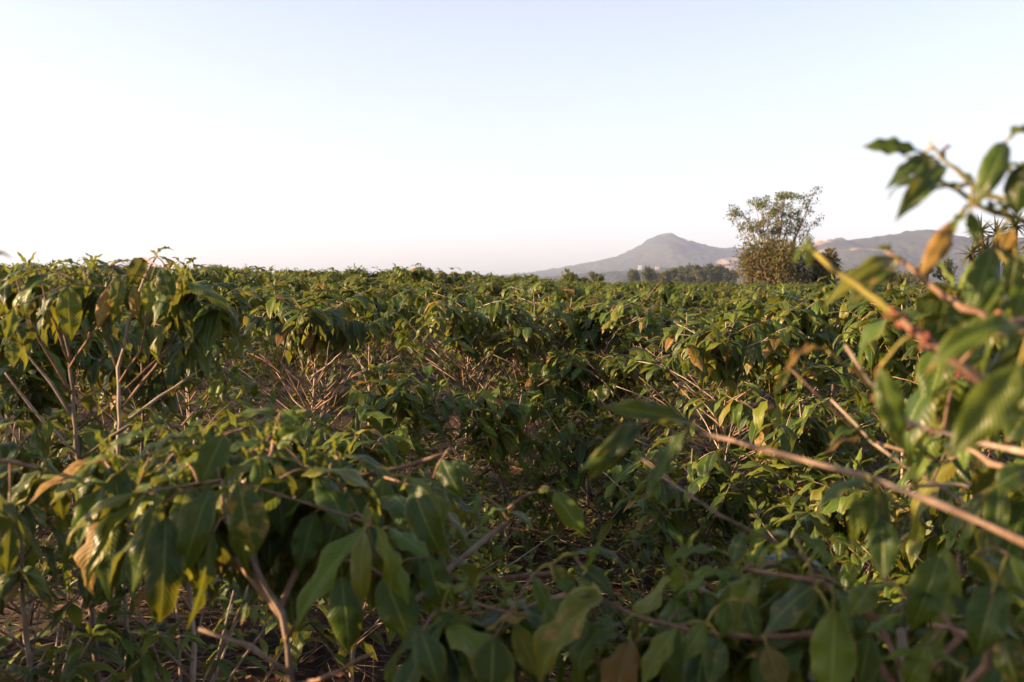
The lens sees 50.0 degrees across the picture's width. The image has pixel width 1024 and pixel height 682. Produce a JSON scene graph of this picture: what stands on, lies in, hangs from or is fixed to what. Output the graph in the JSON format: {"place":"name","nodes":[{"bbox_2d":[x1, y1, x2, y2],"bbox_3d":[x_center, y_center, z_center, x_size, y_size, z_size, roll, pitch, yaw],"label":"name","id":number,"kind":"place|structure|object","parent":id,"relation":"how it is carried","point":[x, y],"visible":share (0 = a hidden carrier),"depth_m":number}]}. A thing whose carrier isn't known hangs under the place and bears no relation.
{"place":"outdoors","nodes":[
{"label":"outdoors","id":0,"kind":"place"},
{"bbox_2d":[0,283,1020,681],"bbox_3d":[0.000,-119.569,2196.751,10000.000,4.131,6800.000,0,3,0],"label":"ground","id":1,"kind":"structure","parent":0,"point":[312,671],"depth_m":5.75},
{"bbox_2d":[0,273,68,463],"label":"coffee shrub","id":2,"kind":"object","parent":1,"relation":"on","point":[54,284],"visible":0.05,"depth_m":8.71},
{"bbox_2d":[0,251,70,575],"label":"coffee shrub","id":3,"kind":"object","parent":1,"relation":"on","point":[9,546],"visible":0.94,"depth_m":1.84},
{"bbox_2d":[37,258,110,376],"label":"coffee shrub","id":4,"kind":"object","parent":1,"relation":"on","point":[85,269],"visible":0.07,"depth_m":15.05},
{"bbox_2d":[0,272,155,634],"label":"coffee shrub","id":5,"kind":"object","parent":1,"relation":"on","point":[32,384],"visible":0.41,"depth_m":4.39},
{"bbox_2d":[11,273,171,503],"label":"coffee shrub","id":6,"kind":"object","parent":1,"relation":"on","point":[56,438],"visible":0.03,"depth_m":7.28},
{"bbox_2d":[74,349,108,413],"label":"coffee shrub","id":7,"kind":"object","parent":1,"relation":"on","point":[81,382],"visible":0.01,"depth_m":11.69},
{"bbox_2d":[57,257,126,372],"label":"coffee shrub","id":8,"kind":"object","parent":1,"relation":"on","point":[103,273],"visible":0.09,"depth_m":15.59},
{"bbox_2d":[0,395,185,681],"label":"coffee shrub","id":9,"kind":"object","parent":1,"relation":"on","point":[35,581],"visible":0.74,"depth_m":2.70},
{"bbox_2d":[73,267,146,428],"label":"coffee shrub","id":10,"kind":"object","parent":1,"relation":"on","point":[113,276],"visible":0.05,"depth_m":10.21},
{"bbox_2d":[0,246,269,681],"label":"coffee shrub","id":11,"kind":"object","parent":1,"relation":"on","point":[188,317],"visible":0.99,"depth_m":2.86},
{"bbox_2d":[38,293,267,588],"bbox_3d":[-1.642,0.488,5.036,1.036,1.422,1.168,0,3,0],"label":"coffee shrub","id":12,"kind":"object","parent":1,"relation":"on","point":[171,376],"visible":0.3,"depth_m":4.94},
{"bbox_2d":[88,280,265,459],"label":"coffee shrub","id":13,"kind":"object","parent":1,"relation":"on","point":[240,305],"visible":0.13,"depth_m":6.62},
{"bbox_2d":[89,389,319,681],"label":"coffee shrub","id":14,"kind":"object","parent":1,"relation":"on","point":[150,635],"visible":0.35,"depth_m":2.82},
{"bbox_2d":[145,322,274,430],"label":"coffee shrub","id":15,"kind":"object","parent":1,"relation":"on","point":[245,374],"visible":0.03,"depth_m":9.39},
{"bbox_2d":[192,265,228,283],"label":"coffee shrub","id":16,"kind":"object","parent":1,"relation":"on","point":[206,272],"visible":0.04,"depth_m":23.23},
{"bbox_2d":[163,257,289,417],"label":"coffee shrub","id":17,"kind":"object","parent":1,"relation":"on","point":[260,279],"visible":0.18,"depth_m":10.48},
{"bbox_2d":[131,389,338,649],"bbox_3d":[-1.060,0.729,4.468,0.950,1.066,0.841,0,3,0],"label":"coffee shrub","id":18,"kind":"object","parent":1,"relation":"on","point":[324,418],"visible":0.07,"depth_m":4.39},
{"bbox_2d":[209,350,278,406],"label":"coffee shrub","id":19,"kind":"object","parent":1,"relation":"on","point":[263,371],"visible":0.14,"depth_m":12.23},
{"bbox_2d":[193,272,300,448],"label":"coffee shrub","id":20,"kind":"object","parent":1,"relation":"on","point":[259,301],"visible":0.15,"depth_m":7.62},
{"bbox_2d":[228,267,267,280],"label":"coffee shrub","id":21,"kind":"object","parent":1,"relation":"on","point":[240,276],"visible":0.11,"depth_m":28.76},
{"bbox_2d":[249,292,298,383],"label":"coffee shrub","id":22,"kind":"object","parent":1,"relation":"on","point":[262,364],"visible":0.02,"depth_m":15.30},
{"bbox_2d":[256,269,318,385],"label":"coffee shrub","id":23,"kind":"object","parent":1,"relation":"on","point":[291,284],"visible":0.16,"depth_m":13.91},
{"bbox_2d":[234,275,365,449],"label":"coffee shrub","id":24,"kind":"object","parent":1,"relation":"on","point":[278,351],"visible":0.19,"depth_m":8.98},
{"bbox_2d":[15,407,585,681],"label":"coffee shrub","id":25,"kind":"object","parent":1,"relation":"on","point":[204,513],"visible":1,"depth_m":1.79},
{"bbox_2d":[213,274,405,458],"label":"coffee shrub","id":26,"kind":"object","parent":1,"relation":"on","point":[314,335],"visible":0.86,"depth_m":5.95},
{"bbox_2d":[291,275,341,294],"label":"coffee shrub","id":27,"kind":"object","parent":1,"relation":"on","point":[327,283],"visible":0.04,"depth_m":17.28},
{"bbox_2d":[290,282,366,409],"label":"coffee shrub","id":28,"kind":"object","parent":1,"relation":"on","point":[310,374],"visible":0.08,"depth_m":12.62},
{"bbox_2d":[295,267,366,364],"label":"coffee shrub","id":29,"kind":"object","parent":1,"relation":"on","point":[341,277],"visible":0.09,"depth_m":18.17},
{"bbox_2d":[328,271,408,372],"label":"coffee shrub","id":30,"kind":"object","parent":1,"relation":"on","point":[356,282],"visible":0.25,"depth_m":15.97},
{"bbox_2d":[296,277,451,428],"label":"coffee shrub","id":31,"kind":"object","parent":1,"relation":"on","point":[393,296],"visible":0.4,"depth_m":8.39},
{"bbox_2d":[258,389,492,681],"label":"coffee shrub","id":32,"kind":"object","parent":1,"relation":"on","point":[400,439],"visible":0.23,"depth_m":3.91},
{"bbox_2d":[338,278,433,407],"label":"coffee shrub","id":33,"kind":"object","parent":1,"relation":"on","point":[408,363],"visible":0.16,"depth_m":11.10},
{"bbox_2d":[354,289,426,382],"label":"coffee shrub","id":34,"kind":"object","parent":1,"relation":"on","point":[395,352],"visible":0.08,"depth_m":14.21},
{"bbox_2d":[313,362,475,489],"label":"coffee shrub","id":35,"kind":"object","parent":1,"relation":"on","point":[405,401],"visible":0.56,"depth_m":5.59},
{"bbox_2d":[380,263,434,330],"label":"coffee shrub","id":36,"kind":"object","parent":1,"relation":"on","point":[415,276],"visible":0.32,"depth_m":21.54},
{"bbox_2d":[381,282,437,363],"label":"coffee shrub","id":37,"kind":"object","parent":1,"relation":"on","point":[422,334],"visible":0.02,"depth_m":17.26},
{"bbox_2d":[398,278,475,393],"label":"coffee shrub","id":38,"kind":"object","parent":1,"relation":"on","point":[450,293],"visible":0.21,"depth_m":12.87},
{"bbox_2d":[430,267,481,298],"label":"coffee shrub","id":39,"kind":"object","parent":1,"relation":"on","point":[452,277],"visible":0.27,"depth_m":22.00},
{"bbox_2d":[391,452,558,615],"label":"coffee shrub","id":40,"kind":"object","parent":1,"relation":"on","point":[497,549],"visible":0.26,"depth_m":4.63},
{"bbox_2d":[432,310,519,418],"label":"coffee shrub","id":41,"kind":"object","parent":1,"relation":"on","point":[453,365],"visible":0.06,"depth_m":9.58},
{"bbox_2d":[385,283,567,497],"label":"coffee shrub","id":42,"kind":"object","parent":1,"relation":"on","point":[456,324],"visible":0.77,"depth_m":6.91},
{"bbox_2d":[0,260,963,300],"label":"plantation","id":43,"kind":"object","parent":1,"relation":"on","point":[597,286],"visible":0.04,"depth_m":35.49},
{"bbox_2d":[467,272,512,292],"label":"coffee shrub","id":44,"kind":"object","parent":1,"relation":"on","point":[480,279],"visible":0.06,"depth_m":23.95},
{"bbox_2d":[466,273,516,299],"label":"coffee shrub","id":45,"kind":"object","parent":1,"relation":"on","point":[493,289],"visible":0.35,"depth_m":17.63},
{"bbox_2d":[410,303,586,461],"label":"coffee shrub","id":46,"kind":"object","parent":1,"relation":"on","point":[493,373],"visible":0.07,"depth_m":8.43},
{"bbox_2d":[415,376,587,561],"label":"coffee shrub","id":47,"kind":"object","parent":1,"relation":"on","point":[508,416],"visible":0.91,"depth_m":5.80},
{"bbox_2d":[0,421,1002,681],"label":"dry twigs","id":48,"kind":"object","parent":1,"relation":"on","point":[364,671],"visible":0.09,"depth_m":4.96},
{"bbox_2d":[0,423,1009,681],"bbox_3d":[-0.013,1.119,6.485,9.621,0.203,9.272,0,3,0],"label":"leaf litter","id":49,"kind":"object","parent":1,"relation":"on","point":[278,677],"visible":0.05,"depth_m":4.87},
{"bbox_2d":[0,423,1023,681],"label":"weeds","id":50,"kind":"object","parent":1,"relation":"on","point":[626,581],"visible":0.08,"depth_m":5.83},
{"bbox_2d":[475,276,583,426],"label":"coffee shrub","id":51,"kind":"object","parent":1,"relation":"on","point":[567,290],"visible":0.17,"depth_m":10.45},
{"bbox_2d":[516,275,563,361],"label":"coffee shrub","id":52,"kind":"object","parent":1,"relation":"on","point":[550,284],"visible":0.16,"depth_m":16.39},
{"bbox_2d":[395,280,700,483],"bbox_3d":[0.210,0.316,7.459,2.034,1.480,1.818,0,3,0],"label":"coffee shrub","id":53,"kind":"object","parent":1,"relation":"on","point":[597,322],"visible":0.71,"depth_m":7.17},
{"bbox_2d":[537,276,591,351],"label":"coffee shrub","id":54,"kind":"object","parent":1,"relation":"on","point":[580,293],"visible":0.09,"depth_m":18.02},
{"bbox_2d":[558,268,580,282],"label":"pale bush","id":55,"kind":"object","parent":1,"relation":"on","point":[572,276],"visible":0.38,"depth_m":59.76},
{"bbox_2d":[483,399,681,560],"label":"coffee shrub","id":56,"kind":"object","parent":1,"relation":"on","point":[584,451],"visible":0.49,"depth_m":5.90},
{"bbox_2d":[516,333,666,509],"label":"coffee shrub","id":57,"kind":"object","parent":1,"relation":"on","point":[600,389],"visible":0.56,"depth_m":6.81},
{"bbox_2d":[587,271,603,281],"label":"bush","id":58,"kind":"object","parent":1,"relation":"on","point":[598,277],"visible":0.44,"depth_m":79.90},
{"bbox_2d":[582,283,628,355],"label":"coffee shrub","id":59,"kind":"object","parent":1,"relation":"on","point":[601,298],"visible":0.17,"depth_m":14.65},
{"bbox_2d":[548,291,691,438],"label":"coffee shrub","id":60,"kind":"object","parent":1,"relation":"on","point":[641,304],"visible":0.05,"depth_m":8.98},
{"bbox_2d":[538,331,716,523],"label":"coffee shrub","id":61,"kind":"object","parent":1,"relation":"on","point":[633,375],"visible":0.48,"depth_m":6.54},
{"bbox_2d":[626,267,641,281],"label":"tree","id":62,"kind":"object","parent":1,"relation":"on","point":[633,275],"visible":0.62,"depth_m":428.06},
{"bbox_2d":[616,282,652,299],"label":"coffee shrub","id":63,"kind":"object","parent":1,"relation":"on","point":[636,291],"visible":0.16,"depth_m":18.39},
{"bbox_2d":[640,265,653,281],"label":"tree","id":64,"kind":"object","parent":1,"relation":"on","point":[647,274],"visible":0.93,"depth_m":440.63},
{"bbox_2d":[635,279,684,295],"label":"coffee shrub","id":65,"kind":"object","parent":1,"relation":"on","point":[645,284],"visible":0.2,"depth_m":21.73},
{"bbox_2d":[641,284,689,382],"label":"coffee shrub","id":66,"kind":"object","parent":1,"relation":"on","point":[665,294],"visible":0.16,"depth_m":14.71},
{"bbox_2d":[659,268,672,282],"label":"tree","id":67,"kind":"object","parent":1,"relation":"on","point":[665,275],"visible":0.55,"depth_m":428.68},
{"bbox_2d":[601,296,737,451],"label":"coffee shrub","id":68,"kind":"object","parent":1,"relation":"on","point":[668,381],"visible":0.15,"depth_m":7.95},
{"bbox_2d":[670,267,681,282],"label":"tree","id":69,"kind":"object","parent":1,"relation":"on","point":[673,270],"visible":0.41,"depth_m":440.58},
{"bbox_2d":[675,265,686,282],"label":"tree","id":70,"kind":"object","parent":1,"relation":"on","point":[680,275],"visible":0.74,"depth_m":452.78},
{"bbox_2d":[682,263,691,282],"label":"tree","id":71,"kind":"object","parent":1,"relation":"on","point":[687,271],"visible":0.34,"depth_m":464.06},
{"bbox_2d":[676,285,699,297],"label":"coffee shrub","id":72,"kind":"object","parent":1,"relation":"on","point":[685,290],"visible":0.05,"depth_m":23.66},
{"bbox_2d":[603,419,779,593],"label":"coffee shrub","id":73,"kind":"object","parent":1,"relation":"on","point":[679,505],"visible":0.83,"depth_m":4.59},
{"bbox_2d":[678,285,705,312],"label":"coffee shrub","id":74,"kind":"object","parent":1,"relation":"on","point":[687,300],"visible":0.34,"depth_m":16.62},
{"bbox_2d":[686,264,703,284],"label":"tree","id":75,"kind":"object","parent":1,"relation":"on","point":[697,271],"visible":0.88,"depth_m":428.90},
{"bbox_2d":[682,282,714,295],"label":"coffee shrub","id":76,"kind":"object","parent":1,"relation":"on","point":[700,288],"visible":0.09,"depth_m":28.58},
{"bbox_2d":[680,291,717,308],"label":"coffee shrub","id":77,"kind":"object","parent":1,"relation":"on","point":[710,301],"visible":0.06,"depth_m":18.50},
{"bbox_2d":[384,522,1023,681],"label":"coffee shrub","id":78,"kind":"object","parent":1,"relation":"on","point":[798,620],"visible":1,"depth_m":1.43},
{"bbox_2d":[704,269,719,283],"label":"tree","id":79,"kind":"object","parent":1,"relation":"on","point":[707,277],"visible":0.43,"depth_m":440.41},
{"bbox_2d":[671,296,760,441],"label":"coffee shrub","id":80,"kind":"object","parent":1,"relation":"on","point":[710,314],"visible":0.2,"depth_m":10.20},
{"bbox_2d":[710,264,723,282],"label":"tree","id":81,"kind":"object","parent":1,"relation":"on","point":[716,274],"visible":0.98,"depth_m":428.93},
{"bbox_2d":[703,285,738,307],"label":"coffee shrub","id":82,"kind":"object","parent":1,"relation":"on","point":[716,295],"visible":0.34,"depth_m":22.30},
{"bbox_2d":[708,293,737,309],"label":"coffee shrub","id":83,"kind":"object","parent":1,"relation":"on","point":[714,302],"visible":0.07,"depth_m":20.23},
{"bbox_2d":[719,266,732,283],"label":"tree","id":84,"kind":"object","parent":1,"relation":"on","point":[726,271],"visible":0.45,"depth_m":452.47},
{"bbox_2d":[616,300,839,567],"bbox_3d":[1.104,0.506,5.699,1.173,1.447,1.228,0,3,0],"label":"coffee shrub","id":85,"kind":"object","parent":1,"relation":"on","point":[745,350],"visible":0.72,"depth_m":5.47},
{"bbox_2d":[728,269,739,283],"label":"tree","id":86,"kind":"object","parent":1,"relation":"on","point":[733,278],"visible":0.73,"depth_m":464.58},
{"bbox_2d":[707,290,768,397],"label":"coffee shrub","id":87,"kind":"object","parent":1,"relation":"on","point":[732,306],"visible":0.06,"depth_m":12.06},
{"bbox_2d":[741,241,757,284],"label":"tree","id":88,"kind":"object","parent":1,"relation":"on","point":[751,244],"visible":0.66,"depth_m":66.22},
{"bbox_2d":[737,281,772,290],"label":"coffee shrub","id":89,"kind":"object","parent":1,"relation":"on","point":[759,287],"visible":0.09,"depth_m":27.09},
{"bbox_2d":[731,285,780,298],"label":"coffee shrub","id":90,"kind":"object","parent":1,"relation":"on","point":[735,292],"visible":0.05,"depth_m":20.65},
{"bbox_2d":[741,284,796,330],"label":"coffee shrub","id":91,"kind":"object","parent":1,"relation":"on","point":[759,296],"visible":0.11,"depth_m":13.36},
{"bbox_2d":[729,235,820,284],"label":"rusty bush","id":92,"kind":"object","parent":1,"relation":"on","point":[781,261],"visible":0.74,"depth_m":65.14},
{"bbox_2d":[725,186,824,278],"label":"sparse tree","id":93,"kind":"object","parent":1,"relation":"on","point":[771,213],"visible":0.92,"depth_m":67.65},
{"bbox_2d":[679,280,874,542],"bbox_3d":[1.514,0.421,6.205,1.172,1.531,1.062,0,3,0],"label":"coffee shrub","id":94,"kind":"object","parent":1,"relation":"on","point":[807,312],"visible":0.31,"depth_m":6.17},
{"bbox_2d":[677,377,889,590],"bbox_3d":[1.201,0.696,4.721,0.962,1.086,1.078,0,3,0],"label":"coffee shrub","id":95,"kind":"object","parent":1,"relation":"on","point":[788,431],"visible":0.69,"depth_m":4.64},
{"bbox_2d":[578,123,1023,593],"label":"coffee shrub","id":96,"kind":"object","parent":1,"relation":"on","point":[954,334],"visible":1,"depth_m":1.12},
{"bbox_2d":[789,284,819,295],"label":"coffee shrub","id":97,"kind":"object","parent":1,"relation":"on","point":[806,288],"visible":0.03,"depth_m":23.65},
{"bbox_2d":[796,284,822,297],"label":"coffee shrub","id":98,"kind":"object","parent":1,"relation":"on","point":[802,292],"visible":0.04,"depth_m":22.88},
{"bbox_2d":[763,319,862,420],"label":"coffee shrub","id":99,"kind":"object","parent":1,"relation":"on","point":[825,410],"depth_m":8.85},
{"bbox_2d":[803,291,826,300],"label":"coffee shrub","id":100,"kind":"object","parent":1,"relation":"on","point":[808,296],"visible":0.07,"depth_m":21.09},
{"bbox_2d":[744,274,886,490],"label":"coffee shrub","id":101,"kind":"object","parent":1,"relation":"on","point":[839,320],"visible":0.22,"depth_m":6.65},
{"bbox_2d":[805,247,842,284],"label":"dark bush","id":102,"kind":"object","parent":1,"relation":"on","point":[829,257],"visible":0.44,"depth_m":65.52},
{"bbox_2d":[814,366,871,415],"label":"coffee shrub","id":103,"kind":"object","parent":1,"relation":"on","point":[869,389],"visible":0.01,"depth_m":10.51},
{"bbox_2d":[726,448,967,681],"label":"coffee shrub","id":104,"kind":"object","parent":1,"relation":"on","point":[826,523],"visible":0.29,"depth_m":3.88},
{"bbox_2d":[816,283,909,400],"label":"coffee shrub","id":105,"kind":"object","parent":1,"relation":"on","point":[829,290],"visible":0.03,"depth_m":11.88},
{"bbox_2d":[874,293,916,379],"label":"coffee shrub","id":106,"kind":"object","parent":1,"relation":"on","point":[907,307],"visible":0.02,"depth_m":11.13},
{"bbox_2d":[885,266,911,289],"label":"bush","id":107,"kind":"object","parent":1,"relation":"on","point":[889,284],"visible":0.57,"depth_m":25.70},
{"bbox_2d":[801,279,1005,519],"bbox_3d":[1.947,0.432,5.459,1.095,1.481,1.185,0,3,0],"label":"coffee shrub","id":108,"kind":"object","parent":1,"relation":"on","point":[875,352],"visible":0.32,"depth_m":5.26},
{"bbox_2d":[893,284,928,367],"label":"coffee shrub","id":109,"kind":"object","parent":1,"relation":"on","point":[916,295],"visible":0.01,"depth_m":12.49},
{"bbox_2d":[895,271,930,284],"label":"tree","id":110,"kind":"object","parent":1,"relation":"on","point":[910,277],"visible":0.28,"depth_m":327.31},
{"bbox_2d":[914,263,933,285],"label":"bush","id":111,"kind":"object","parent":1,"relation":"on","point":[927,274],"visible":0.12,"depth_m":74.88},
{"bbox_2d":[828,455,1021,664],"bbox_3d":[1.403,0.812,3.441,0.809,1.046,0.824,0,3,0],"label":"coffee shrub","id":112,"kind":"object","parent":1,"relation":"on","point":[929,540],"visible":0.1,"depth_m":3.43},
{"bbox_2d":[838,292,1022,566],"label":"coffee shrub","id":113,"kind":"object","parent":1,"relation":"on","point":[912,347],"visible":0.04,"depth_m":4.75},
{"bbox_2d":[932,257,958,284],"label":"bush","id":114,"kind":"object","parent":1,"relation":"on","point":[947,264],"visible":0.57,"depth_m":74.80},
{"bbox_2d":[955,211,1023,268],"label":"yucca","id":115,"kind":"object","parent":1,"relation":"on","point":[971,256],"visible":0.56,"depth_m":23.58},
{"bbox_2d":[0,0,1023,275],"label":"sky","id":116,"kind":"structure","parent":0,"point":[500,137]},
{"bbox_2d":[494,233,757,277],"bbox_3d":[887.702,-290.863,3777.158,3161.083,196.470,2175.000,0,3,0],"label":"mountain","id":117,"kind":"structure","parent":0,"point":[667,250],"depth_m":3570.33},
{"bbox_2d":[540,267,964,282],"bbox_3d":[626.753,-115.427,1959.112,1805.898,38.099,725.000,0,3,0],"label":"foothill","id":118,"kind":"structure","parent":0,"point":[613,276],"depth_m":1910.87},
{"bbox_2d":[733,229,1023,275],"bbox_3d":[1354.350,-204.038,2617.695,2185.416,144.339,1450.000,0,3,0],"label":"hill","id":119,"kind":"structure","parent":0,"point":[909,246],"depth_m":2535.61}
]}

